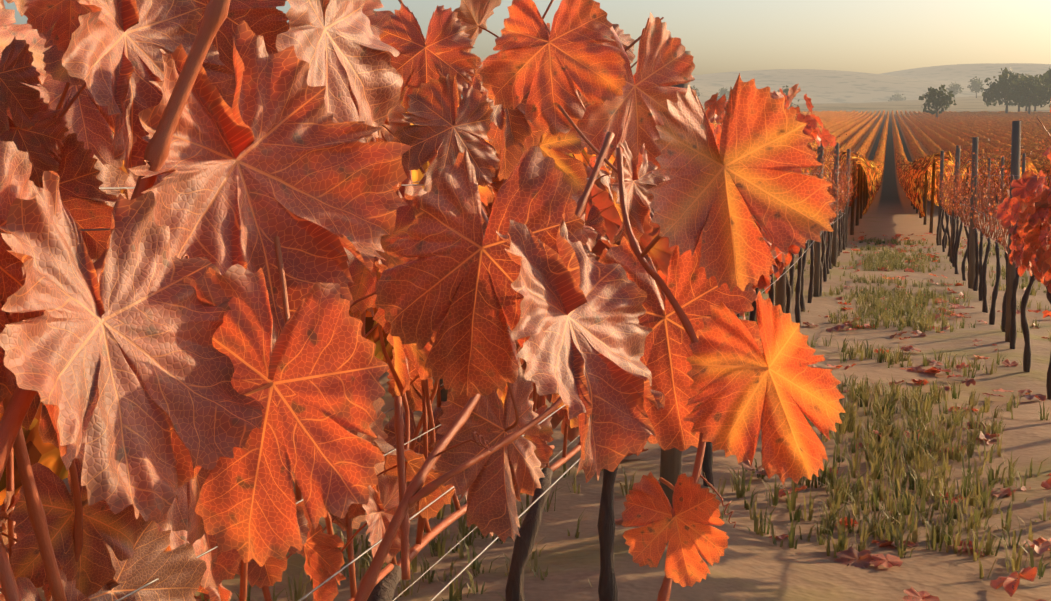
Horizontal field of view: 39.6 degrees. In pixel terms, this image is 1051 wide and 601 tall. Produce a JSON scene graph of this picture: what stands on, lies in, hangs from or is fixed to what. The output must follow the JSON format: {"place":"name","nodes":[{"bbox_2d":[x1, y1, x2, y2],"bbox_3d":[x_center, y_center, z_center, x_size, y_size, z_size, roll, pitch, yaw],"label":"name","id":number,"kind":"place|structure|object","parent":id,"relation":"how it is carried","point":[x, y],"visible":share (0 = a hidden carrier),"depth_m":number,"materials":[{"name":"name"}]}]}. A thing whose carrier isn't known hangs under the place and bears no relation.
{"place":"outdoors","nodes":[
{"label":"outdoors","id":0,"kind":"place"},
{"bbox_2d":[0,172,1046,600],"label":"trellis wires","id":1,"kind":"object","parent":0,"point":[408,442],"visible":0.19,"depth_m":1.52,"materials":[{"name":"silver metal"}]},
{"bbox_2d":[0,57,1050,600],"bbox_3d":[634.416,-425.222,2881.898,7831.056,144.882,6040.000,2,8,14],"label":"ground","id":2,"kind":"structure","parent":0,"point":[750,565],"depth_m":6.06,"materials":[{"name":"brown soil"}]},
{"bbox_2d":[0,0,1050,600],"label":"vine stems","id":3,"kind":"object","parent":2,"relation":"on","point":[20,400],"visible":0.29,"depth_m":1.23,"materials":[{"name":"brown plant"}]},
{"bbox_2d":[0,0,845,600],"bbox_3d":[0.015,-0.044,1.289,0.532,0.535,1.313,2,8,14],"label":"vine leaves","id":4,"kind":"object","parent":3,"relation":"attached to","point":[222,374],"visible":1,"depth_m":1.03,"materials":[{"name":"orange plant"}]},
{"bbox_2d":[0,86,1050,505],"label":"vine rows","id":5,"kind":"object","parent":2,"relation":"on","point":[946,132],"visible":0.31,"depth_m":118.85,"materials":[{"name":"orange plant"}]},
{"bbox_2d":[546,83,1050,441],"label":"vine leaves","id":6,"kind":"object","parent":5,"relation":"attached to","point":[1029,219],"visible":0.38,"depth_m":7.54,"materials":[{"name":"orange plant"}]},
{"bbox_2d":[194,232,1050,600],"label":"fallen leaves","id":7,"kind":"object","parent":2,"relation":"on","point":[864,558],"visible":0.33,"depth_m":5.94,"materials":[{"name":"red plant"}]},
{"bbox_2d":[196,237,1050,600],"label":"grass tufts","id":8,"kind":"object","parent":2,"relation":"on","point":[874,447],"visible":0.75,"depth_m":5.96,"materials":[{"name":"green plant"}]},
{"bbox_2d":[367,206,1050,600],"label":"vine trunks","id":9,"kind":"object","parent":2,"relation":"on","point":[385,586],"visible":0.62,"depth_m":8.68,"materials":[{"name":"brown plant"}]},
{"bbox_2d":[440,51,1025,508],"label":"trellis posts","id":10,"kind":"object","parent":2,"relation":"on","point":[670,465],"visible":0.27,"depth_m":15.12,"materials":[{"name":"brown wood"}]},
{"bbox_2d":[932,83,1049,116],"bbox_3d":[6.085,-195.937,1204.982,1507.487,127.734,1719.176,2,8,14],"label":"tree trunks","id":11,"kind":"object","parent":2,"relation":"on","point":[1028,109],"depth_m":473.88,"materials":[{"name":"brown plant"}]},
{"bbox_2d":[461,67,1050,114],"bbox_3d":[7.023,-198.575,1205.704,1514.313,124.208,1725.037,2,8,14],"label":"trees","id":12,"kind":"object","parent":11,"relation":"attached to","point":[1015,88],"visible":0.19,"depth_m":455.90,"materials":[{"name":"green plant"}]},
{"bbox_2d":[3,0,1050,75],"label":"sky","id":13,"kind":"structure","parent":0,"point":[865,36],"materials":[{"name":"beige"}]}
]}

